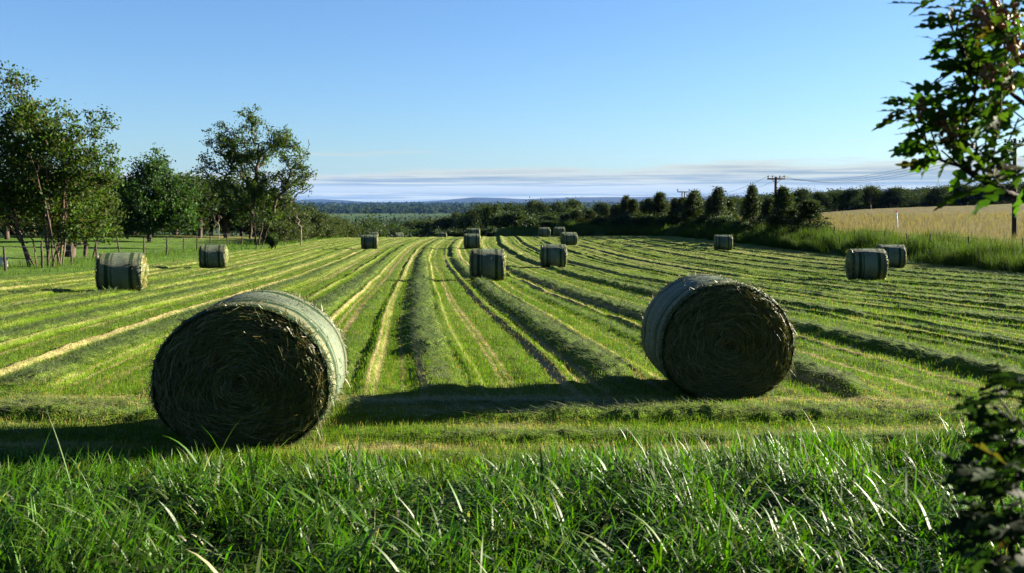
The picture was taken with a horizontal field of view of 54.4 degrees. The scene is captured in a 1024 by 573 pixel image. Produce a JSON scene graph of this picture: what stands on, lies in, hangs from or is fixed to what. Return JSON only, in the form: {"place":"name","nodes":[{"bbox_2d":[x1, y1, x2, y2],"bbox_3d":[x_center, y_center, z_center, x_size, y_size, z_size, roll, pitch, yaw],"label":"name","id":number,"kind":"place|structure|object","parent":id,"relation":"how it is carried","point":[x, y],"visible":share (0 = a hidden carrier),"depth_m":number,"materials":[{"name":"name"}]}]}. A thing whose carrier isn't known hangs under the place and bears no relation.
{"place":"outdoors","nodes":[
{"label":"outdoors","id":0,"kind":"place"},
{"bbox_2d":[0,202,1023,572],"bbox_3d":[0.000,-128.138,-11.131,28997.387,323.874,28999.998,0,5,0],"label":"ground","id":1,"kind":"structure","parent":0,"point":[596,248],"depth_m":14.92,"materials":[{"name":"green plant"}]},
{"bbox_2d":[0,191,41,238],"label":"paddock tree","id":2,"kind":"object","parent":1,"relation":"on","point":[6,234],"visible":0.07,"depth_m":94.63,"materials":[{"name":"green plant"}]},
{"bbox_2d":[0,60,131,266],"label":"feathery tree","id":3,"kind":"object","parent":1,"relation":"on","point":[37,176],"visible":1,"depth_m":48.98,"materials":[{"name":"green plant"}]},
{"bbox_2d":[63,241,81,256],"bbox_3d":[-27.373,-2.389,62.038,1.205,1.451,0.813,0,5,0],"label":"tree stump","id":4,"kind":"object","parent":1,"relation":"on","point":[67,248],"visible":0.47,"depth_m":61.83,"materials":[{"name":"wood"}]},
{"bbox_2d":[22,158,133,258],"bbox_3d":[-26.715,-4.759,59.996,7.144,6.514,4.852,2,5,18],"label":"leafy tree","id":5,"kind":"object","parent":1,"relation":"on","point":[107,204],"visible":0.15,"depth_m":59.92,"materials":[{"name":"green plant"}]},
{"bbox_2d":[94,252,150,290],"bbox_3d":[-11.454,-0.430,29.240,1.503,1.206,1.443,-1,5,-12],"label":"round hay bale","id":6,"kind":"object","parent":1,"relation":"on","point":[125,271],"visible":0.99,"depth_m":28.72,"materials":[{"name":"plant"}]},
{"bbox_2d":[0,232,256,270],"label":"wire fence","id":7,"kind":"object","parent":1,"relation":"on","point":[42,258],"visible":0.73,"depth_m":54.58,"materials":[{"name":"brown wood"}]},
{"bbox_2d":[93,546,178,572],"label":"grass tuft","id":8,"kind":"object","parent":1,"relation":"on","point":[161,566],"visible":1,"depth_m":1.80,"materials":[{"name":"green plant"}]},
{"bbox_2d":[107,142,204,241],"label":"round tree","id":9,"kind":"object","parent":1,"relation":"on","point":[160,202],"visible":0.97,"depth_m":91.04,"materials":[{"name":"green plant"}]},
{"bbox_2d":[162,216,219,235],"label":"hedge shrub","id":10,"kind":"object","parent":1,"relation":"on","point":[204,223],"visible":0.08,"depth_m":117.50,"materials":[{"name":"green plant"}]},
{"bbox_2d":[179,169,230,237],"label":"paddock tree","id":11,"kind":"object","parent":1,"relation":"on","point":[205,205],"visible":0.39,"depth_m":106.71,"materials":[{"name":"green plant"}]},
{"bbox_2d":[198,244,228,267],"bbox_3d":[-14.718,-1.496,49.146,1.452,1.191,1.511,-1,5,-10],"label":"round hay bale","id":12,"kind":"object","parent":1,"relation":"on","point":[213,256],"visible":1,"depth_m":48.58,"materials":[{"name":"plant"}]},
{"bbox_2d":[215,222,244,235],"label":"hedge shrub","id":13,"kind":"object","parent":1,"relation":"on","point":[231,229],"visible":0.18,"depth_m":147.44,"materials":[{"name":"green plant"}]},
{"bbox_2d":[206,170,263,237],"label":"paddock tree","id":14,"kind":"object","parent":1,"relation":"on","point":[225,211],"visible":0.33,"depth_m":109.98,"materials":[{"name":"green plant"}]},
{"bbox_2d":[221,199,270,238],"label":"paddock tree","id":15,"kind":"object","parent":1,"relation":"on","point":[258,221],"visible":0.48,"depth_m":111.86,"materials":[{"name":"green plant"}]},
{"bbox_2d":[144,285,355,449],"bbox_3d":[-2.139,0.677,8.367,1.570,1.347,1.504,0,5,-3],"label":"round hay bale","id":16,"kind":"object","parent":1,"relation":"on","point":[269,366],"visible":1,"depth_m":7.74,"materials":[{"name":"plant"}]},
{"bbox_2d":[191,103,317,248],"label":"spreading tree","id":17,"kind":"object","parent":1,"relation":"on","point":[256,183],"visible":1,"depth_m":79.30,"materials":[{"name":"green plant"}]},
{"bbox_2d":[239,187,300,234],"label":"hedge shrub","id":18,"kind":"object","parent":1,"relation":"on","point":[288,205],"visible":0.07,"depth_m":123.79,"materials":[{"name":"green plant"}]},
{"bbox_2d":[264,233,279,248],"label":"leafy bush","id":19,"kind":"object","parent":1,"relation":"on","point":[272,241],"visible":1,"depth_m":78.83,"materials":[{"name":"green plant"}]},
{"bbox_2d":[236,183,308,231],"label":"paddock tree","id":20,"kind":"object","parent":1,"relation":"on","point":[282,199],"visible":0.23,"depth_m":121.63,"materials":[{"name":"green plant"}]},
{"bbox_2d":[257,221,297,243],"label":"hedge shrub","id":21,"kind":"object","parent":1,"relation":"on","point":[281,231],"visible":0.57,"depth_m":91.62,"materials":[{"name":"green plant"}]},
{"bbox_2d":[265,218,303,242],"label":"hedge shrub","id":22,"kind":"object","parent":1,"relation":"on","point":[294,227],"visible":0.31,"depth_m":94.71,"materials":[{"name":"green plant"}]},
{"bbox_2d":[272,206,314,241],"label":"hedge shrub","id":23,"kind":"object","parent":1,"relation":"on","point":[292,218],"visible":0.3,"depth_m":98.33,"materials":[{"name":"green plant"}]},
{"bbox_2d":[298,199,334,217],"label":"paddock tree","id":24,"kind":"object","parent":1,"relation":"on","point":[312,208],"visible":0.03,"depth_m":149.42,"materials":[{"name":"green plant"}]},
{"bbox_2d":[301,206,332,238],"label":"hedge shrub","id":25,"kind":"object","parent":1,"relation":"on","point":[317,220],"visible":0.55,"depth_m":110.27,"materials":[{"name":"green plant"}]},
{"bbox_2d":[313,219,342,237],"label":"hedge shrub","id":26,"kind":"object","parent":1,"relation":"on","point":[330,231],"visible":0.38,"depth_m":115.52,"materials":[{"name":"green plant"}]},
{"bbox_2d":[325,217,345,236],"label":"hedge shrub","id":27,"kind":"object","parent":1,"relation":"on","point":[336,222],"visible":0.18,"depth_m":126.37,"materials":[{"name":"green plant"}]},
{"bbox_2d":[344,221,358,237],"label":"hedge shrub","id":28,"kind":"object","parent":1,"relation":"on","point":[352,231],"visible":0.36,"depth_m":138.73,"materials":[{"name":"green plant"}]},
{"bbox_2d":[360,234,378,248],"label":"round hay bale","id":29,"kind":"object","parent":1,"relation":"on","point":[369,241],"visible":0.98,"depth_m":78.34,"materials":[{"name":"plant"}]},
{"bbox_2d":[352,220,388,236],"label":"crest bush","id":30,"kind":"object","parent":1,"relation":"on","point":[372,227],"visible":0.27,"depth_m":163.98,"materials":[{"name":"green plant"}]},
{"bbox_2d":[360,214,393,236],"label":"crest bush","id":31,"kind":"object","parent":1,"relation":"on","point":[382,225],"visible":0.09,"depth_m":171.95,"materials":[{"name":"green plant"}]},
{"bbox_2d":[384,222,412,236],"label":"crest bush","id":32,"kind":"object","parent":1,"relation":"on","point":[397,229],"visible":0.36,"depth_m":179.50,"materials":[{"name":"green plant"}]},
{"bbox_2d":[412,219,430,232],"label":"gum tree","id":33,"kind":"object","parent":1,"relation":"on","point":[419,225],"visible":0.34,"depth_m":230.39,"materials":[{"name":"green plant"}]},
{"bbox_2d":[412,225,437,236],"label":"crest bush","id":34,"kind":"object","parent":1,"relation":"on","point":[424,233],"visible":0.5,"depth_m":183.94,"materials":[{"name":"green plant"}]},
{"bbox_2d":[437,215,455,231],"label":"gum tree","id":35,"kind":"object","parent":1,"relation":"on","point":[447,223],"visible":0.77,"depth_m":231.43,"materials":[{"name":"green plant"}]},
{"bbox_2d":[443,227,467,236],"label":"crest bush","id":36,"kind":"object","parent":1,"relation":"on","point":[453,233],"visible":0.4,"depth_m":178.49,"materials":[{"name":"green plant"}]},
{"bbox_2d":[458,208,483,233],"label":"gum tree","id":37,"kind":"object","parent":1,"relation":"on","point":[471,218],"visible":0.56,"depth_m":232.51,"materials":[{"name":"green plant"}]},
{"bbox_2d":[463,233,480,248],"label":"round hay bale","id":38,"kind":"object","parent":1,"relation":"on","point":[472,241],"visible":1,"depth_m":78.69,"materials":[{"name":"plant"}]},
{"bbox_2d":[295,201,670,225],"bbox_3d":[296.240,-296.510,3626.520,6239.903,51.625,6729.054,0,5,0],"label":"distant forest","id":39,"kind":"object","parent":1,"relation":"on","point":[375,208],"visible":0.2,"depth_m":2416.88,"materials":[{"name":"green plant"}]},
{"bbox_2d":[468,248,506,280],"bbox_3d":[-0.902,-0.815,37.096,1.454,1.218,1.483,0,5,-2],"label":"round hay bale","id":40,"kind":"object","parent":1,"relation":"on","point":[489,264],"visible":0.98,"depth_m":36.50,"materials":[{"name":"plant"}]},
{"bbox_2d":[479,225,498,236],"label":"crest bush","id":41,"kind":"object","parent":1,"relation":"on","point":[489,232],"visible":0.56,"depth_m":168.51,"materials":[{"name":"green plant"}]},
{"bbox_2d":[476,201,512,229],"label":"gum tree","id":42,"kind":"object","parent":1,"relation":"on","point":[491,210],"visible":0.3,"depth_m":187.83,"materials":[{"name":"green plant"}]},
{"bbox_2d":[483,211,512,230],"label":"crest bush","id":43,"kind":"object","parent":1,"relation":"on","point":[494,222],"visible":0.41,"depth_m":164.25,"materials":[{"name":"green plant"}]},
{"bbox_2d":[0,400,1023,572],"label":"verge grass","id":44,"kind":"structure","parent":1,"relation":"on","point":[822,488],"depth_m":5.44,"materials":[{"name":"green plant"}]},
{"bbox_2d":[0,257,1023,481],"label":"cut hay","id":45,"kind":"object","parent":1,"relation":"on","point":[360,278],"visible":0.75,"depth_m":15.07},
{"bbox_2d":[0,210,1023,276],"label":"rough grass","id":46,"kind":"structure","parent":1,"relation":"on","point":[979,250],"depth_m":73.19,"materials":[{"name":"green plant"}]},
{"bbox_2d":[497,210,534,227],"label":"crest bush","id":47,"kind":"object","parent":1,"relation":"on","point":[516,219],"visible":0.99,"depth_m":147.39,"materials":[{"name":"green plant"}]},
{"bbox_2d":[521,196,541,211],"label":"gum tree","id":48,"kind":"object","parent":1,"relation":"on","point":[529,204],"visible":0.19,"depth_m":238.26,"materials":[{"name":"green plant"}]},
{"bbox_2d":[521,209,543,226],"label":"crest bush","id":49,"kind":"object","parent":1,"relation":"on","point":[536,220],"visible":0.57,"depth_m":149.01,"materials":[{"name":"green plant"}]},
{"bbox_2d":[527,197,552,219],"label":"gum tree","id":50,"kind":"object","parent":1,"relation":"on","point":[541,209],"visible":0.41,"depth_m":206.09,"materials":[{"name":"green plant"}]},
{"bbox_2d":[538,227,550,236],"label":"round hay bale","id":51,"kind":"object","parent":1,"relation":"on","point":[544,231],"visible":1,"depth_m":118.36,"materials":[{"name":"plant"}]},
{"bbox_2d":[541,209,560,221],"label":"crest bush","id":52,"kind":"object","parent":1,"relation":"on","point":[550,217],"visible":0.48,"depth_m":150.83,"materials":[{"name":"green plant"}]},
{"bbox_2d":[539,244,567,266],"bbox_3d":[2.070,-1.542,49.699,1.469,1.228,1.505,0,5,-1],"label":"round hay bale","id":53,"kind":"object","parent":1,"relation":"on","point":[554,254],"visible":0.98,"depth_m":49.11,"materials":[{"name":"plant"}]},
{"bbox_2d":[548,199,567,214],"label":"gum tree","id":54,"kind":"object","parent":1,"relation":"on","point":[556,207],"visible":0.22,"depth_m":257.92,"materials":[{"name":"green plant"}]},
{"bbox_2d":[553,227,564,235],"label":"round hay bale","id":55,"kind":"object","parent":1,"relation":"on","point":[557,231],"visible":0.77,"depth_m":120.30,"materials":[{"name":"plant"}]},
{"bbox_2d":[560,232,577,244],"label":"round hay bale","id":56,"kind":"object","parent":1,"relation":"on","point":[568,238],"visible":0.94,"depth_m":85.77,"materials":[{"name":"plant"}]},
{"bbox_2d":[564,197,587,209],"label":"gum tree","id":57,"kind":"object","parent":1,"relation":"on","point":[572,202],"visible":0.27,"depth_m":220.81,"materials":[{"name":"green plant"}]},
{"bbox_2d":[566,210,586,224],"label":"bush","id":58,"kind":"object","parent":1,"relation":"on","point":[576,215],"visible":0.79,"depth_m":139.20,"materials":[{"name":"green plant"}]},
{"bbox_2d":[579,210,598,222],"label":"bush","id":59,"kind":"object","parent":1,"relation":"on","point":[589,215],"visible":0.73,"depth_m":140.19,"materials":[{"name":"green plant"}]},
{"bbox_2d":[591,200,609,214],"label":"gum tree","id":60,"kind":"object","parent":1,"relation":"on","point":[597,207],"visible":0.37,"depth_m":244.42,"materials":[{"name":"green plant"}]},
{"bbox_2d":[591,214,612,224],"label":"crest bush","id":61,"kind":"object","parent":1,"relation":"on","point":[598,220],"visible":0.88,"depth_m":131.41,"materials":[{"name":"green plant"}]},
{"bbox_2d":[595,204,611,218],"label":"tree","id":62,"kind":"object","parent":1,"relation":"on","point":[604,208],"visible":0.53,"depth_m":138.35,"materials":[{"name":"green plant"}]},
{"bbox_2d":[605,203,622,218],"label":"tree","id":63,"kind":"object","parent":1,"relation":"on","point":[613,210],"visible":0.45,"depth_m":135.21,"materials":[{"name":"green plant"}]},
{"bbox_2d":[611,213,631,224],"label":"crest bush","id":64,"kind":"object","parent":1,"relation":"on","point":[620,218],"visible":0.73,"depth_m":126.94,"materials":[{"name":"green plant"}]},
{"bbox_2d":[615,195,629,217],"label":"conifer","id":65,"kind":"object","parent":1,"relation":"on","point":[623,201],"visible":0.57,"depth_m":133.22,"materials":[{"name":"green plant"}]},
{"bbox_2d":[623,199,640,218],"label":"tree","id":66,"kind":"object","parent":1,"relation":"on","point":[633,206],"visible":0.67,"depth_m":130.19,"materials":[{"name":"green plant"}]},
{"bbox_2d":[625,213,647,225],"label":"crest bush","id":67,"kind":"object","parent":1,"relation":"on","point":[637,220],"visible":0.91,"depth_m":123.26,"materials":[{"name":"green plant"}]},
{"bbox_2d":[638,197,655,216],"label":"tree","id":68,"kind":"object","parent":1,"relation":"on","point":[644,209],"visible":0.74,"depth_m":127.18,"materials":[{"name":"green plant"}]},
{"bbox_2d":[644,192,671,217],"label":"conifer","id":69,"kind":"object","parent":1,"relation":"on","point":[660,205],"visible":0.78,"depth_m":126.08,"materials":[{"name":"green plant"}]},
{"bbox_2d":[658,216,676,225],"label":"crest bush","id":70,"kind":"object","parent":1,"relation":"on","point":[668,221],"visible":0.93,"depth_m":118.30,"materials":[{"name":"green plant"}]},
{"bbox_2d":[665,197,676,225],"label":"conifer","id":71,"kind":"object","parent":1,"relation":"on","point":[673,203],"visible":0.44,"depth_m":123.33,"materials":[{"name":"green plant"}]},
{"bbox_2d":[670,197,692,225],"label":"tree","id":72,"kind":"object","parent":1,"relation":"on","point":[678,211],"visible":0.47,"depth_m":118.30,"materials":[{"name":"green plant"}]},
{"bbox_2d":[676,191,704,225],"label":"conifer","id":73,"kind":"object","parent":1,"relation":"on","point":[692,206],"visible":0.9,"depth_m":112.17,"materials":[{"name":"green plant"}]},
{"bbox_2d":[637,271,798,398],"bbox_3d":[2.101,0.495,10.394,1.499,1.314,1.477,0,5,-1],"label":"round hay bale","id":74,"kind":"object","parent":1,"relation":"on","point":[707,335],"visible":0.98,"depth_m":9.78,"materials":[{"name":"plant"}]},
{"bbox_2d":[701,186,734,220],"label":"conifer","id":75,"kind":"object","parent":1,"relation":"on","point":[718,203],"visible":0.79,"depth_m":107.18,"materials":[{"name":"green plant"}]},
{"bbox_2d":[713,235,732,249],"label":"round hay bale","id":76,"kind":"object","parent":1,"relation":"on","point":[723,242],"visible":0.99,"depth_m":73.55,"materials":[{"name":"plant"}]},
{"bbox_2d":[711,214,740,227],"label":"crest bush","id":77,"kind":"object","parent":1,"relation":"on","point":[723,220],"visible":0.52,"depth_m":100.93,"materials":[{"name":"green plant"}]},
{"bbox_2d":[726,198,740,219],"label":"conifer","id":78,"kind":"object","parent":1,"relation":"on","point":[731,204],"visible":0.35,"depth_m":109.28,"materials":[{"name":"green plant"}]},
{"bbox_2d":[734,220,757,230],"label":"crest bush","id":79,"kind":"object","parent":1,"relation":"on","point":[748,225],"visible":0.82,"depth_m":92.19,"materials":[{"name":"green plant"}]},
{"bbox_2d":[740,182,762,223],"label":"conifer","id":80,"kind":"object","parent":1,"relation":"on","point":[749,204],"visible":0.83,"depth_m":94.36,"materials":[{"name":"green plant"}]},
{"bbox_2d":[750,196,778,227],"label":"conifer","id":81,"kind":"object","parent":1,"relation":"on","point":[765,207],"visible":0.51,"depth_m":90.42,"materials":[{"name":"green plant"}]},
{"bbox_2d":[758,185,797,230],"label":"conifer","id":82,"kind":"object","parent":1,"relation":"on","point":[783,199],"visible":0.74,"depth_m":85.30,"materials":[{"name":"green plant"}]},
{"bbox_2d":[770,209,799,230],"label":"conifer","id":83,"kind":"object","parent":1,"relation":"on","point":[791,213],"visible":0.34,"depth_m":83.65,"materials":[{"name":"green plant"}]},
{"bbox_2d":[791,185,817,206],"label":"gum tree","id":84,"kind":"object","parent":1,"relation":"on","point":[802,194],"visible":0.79,"depth_m":188.70,"materials":[{"name":"green plant"}]},
{"bbox_2d":[782,199,836,235],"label":"bush","id":85,"kind":"object","parent":1,"relation":"on","point":[810,210],"visible":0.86,"depth_m":79.30,"materials":[{"name":"green plant"}]},
{"bbox_2d":[808,189,836,211],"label":"gum tree","id":86,"kind":"object","parent":1,"relation":"on","point":[824,198],"visible":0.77,"depth_m":198.00,"materials":[{"name":"green plant"}]},
{"bbox_2d":[826,190,842,211],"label":"gum tree","id":87,"kind":"object","parent":1,"relation":"on","point":[834,202],"visible":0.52,"depth_m":203.15,"materials":[{"name":"green plant"}]},
{"bbox_2d":[835,186,865,210],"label":"gum tree","id":88,"kind":"object","parent":1,"relation":"on","point":[848,197],"visible":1,"depth_m":194.25,"materials":[{"name":"green plant"}]},
{"bbox_2d":[844,248,888,279],"bbox_3d":[13.193,-0.824,37.081,1.510,1.260,1.452,1,5,7],"label":"round hay bale","id":89,"kind":"object","parent":1,"relation":"on","point":[866,264],"visible":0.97,"depth_m":36.54,"materials":[{"name":"plant"}]},
{"bbox_2d":[856,183,884,208],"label":"gum tree","id":90,"kind":"object","parent":1,"relation":"on","point":[871,193],"visible":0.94,"depth_m":198.74,"materials":[{"name":"green plant"}]},
{"bbox_2d":[756,222,1023,247],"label":"wire fence","id":91,"kind":"object","parent":1,"relation":"on","point":[968,237],"visible":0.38,"depth_m":61.15,"materials":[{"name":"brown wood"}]},
{"bbox_2d":[875,244,906,267],"bbox_3d":[18.588,-1.489,48.917,1.467,1.188,1.551,1,5,9],"label":"round hay bale","id":92,"kind":"object","parent":1,"relation":"on","point":[896,255],"visible":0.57,"depth_m":48.29,"materials":[{"name":"plant"}]},
{"bbox_2d":[875,187,910,207],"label":"gum tree","id":93,"kind":"object","parent":1,"relation":"on","point":[890,198],"visible":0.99,"depth_m":196.84,"materials":[{"name":"green plant"}]},
{"bbox_2d":[885,187,913,207],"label":"gum tree","id":94,"kind":"object","parent":1,"relation":"on","point":[898,204],"visible":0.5,"depth_m":197.74,"materials":[{"name":"green plant"}]},
{"bbox_2d":[915,193,936,206],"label":"gum tree","id":95,"kind":"object","parent":1,"relation":"on","point":[925,203],"visible":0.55,"depth_m":224.49,"materials":[{"name":"green plant"}]},
{"bbox_2d":[922,184,950,205],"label":"gum tree","id":96,"kind":"object","parent":1,"relation":"on","point":[936,196],"visible":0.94,"depth_m":196.52,"materials":[{"name":"green plant"}]},
{"bbox_2d":[872,0,1023,219],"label":"lobed leaf tree","id":97,"kind":"object","parent":1,"relation":"on","point":[996,32],"visible":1,"depth_m":2.48,"materials":[{"name":"green plant"}]},
{"bbox_2d":[946,183,975,205],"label":"gum tree","id":98,"kind":"object","parent":1,"relation":"on","point":[957,189],"visible":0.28,"depth_m":204.72,"materials":[{"name":"green plant"}]},
{"bbox_2d":[955,185,975,205],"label":"gum tree","id":99,"kind":"object","parent":1,"relation":"on","point":[964,200],"visible":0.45,"depth_m":201.43,"materials":[{"name":"green plant"}]},
{"bbox_2d":[933,360,1023,572],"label":"lobed leaf shrub","id":100,"kind":"object","parent":1,"relation":"on","point":[983,523],"visible":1,"depth_m":1.57,"materials":[{"name":"green plant"}]},
{"bbox_2d":[964,182,997,202],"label":"gum tree","id":101,"kind":"object","parent":1,"relation":"on","point":[978,197],"visible":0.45,"depth_m":192.09,"materials":[{"name":"green plant"}]},
{"bbox_2d":[991,181,1023,203],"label":"gum tree","id":102,"kind":"object","parent":1,"relation":"on","point":[1009,185],"visible":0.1,"depth_m":189.34,"materials":[{"name":"green plant"}]},
{"bbox_2d":[1003,138,1023,237],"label":"power pole","id":103,"kind":"object","parent":1,"relation":"on","point":[1014,220],"visible":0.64,"depth_m":69.69,"materials":[{"name":"brown wood"}]},
{"bbox_2d":[0,0,1023,201],"label":"sky","id":104,"kind":"structure","parent":0,"point":[393,100],"materials":[{"name":"blue"}]},
{"bbox_2d":[295,189,887,202],"bbox_3d":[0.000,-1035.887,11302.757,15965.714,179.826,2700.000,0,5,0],"label":"distant hills","id":105,"kind":"structure","parent":0,"point":[581,199],"depth_m":10717.41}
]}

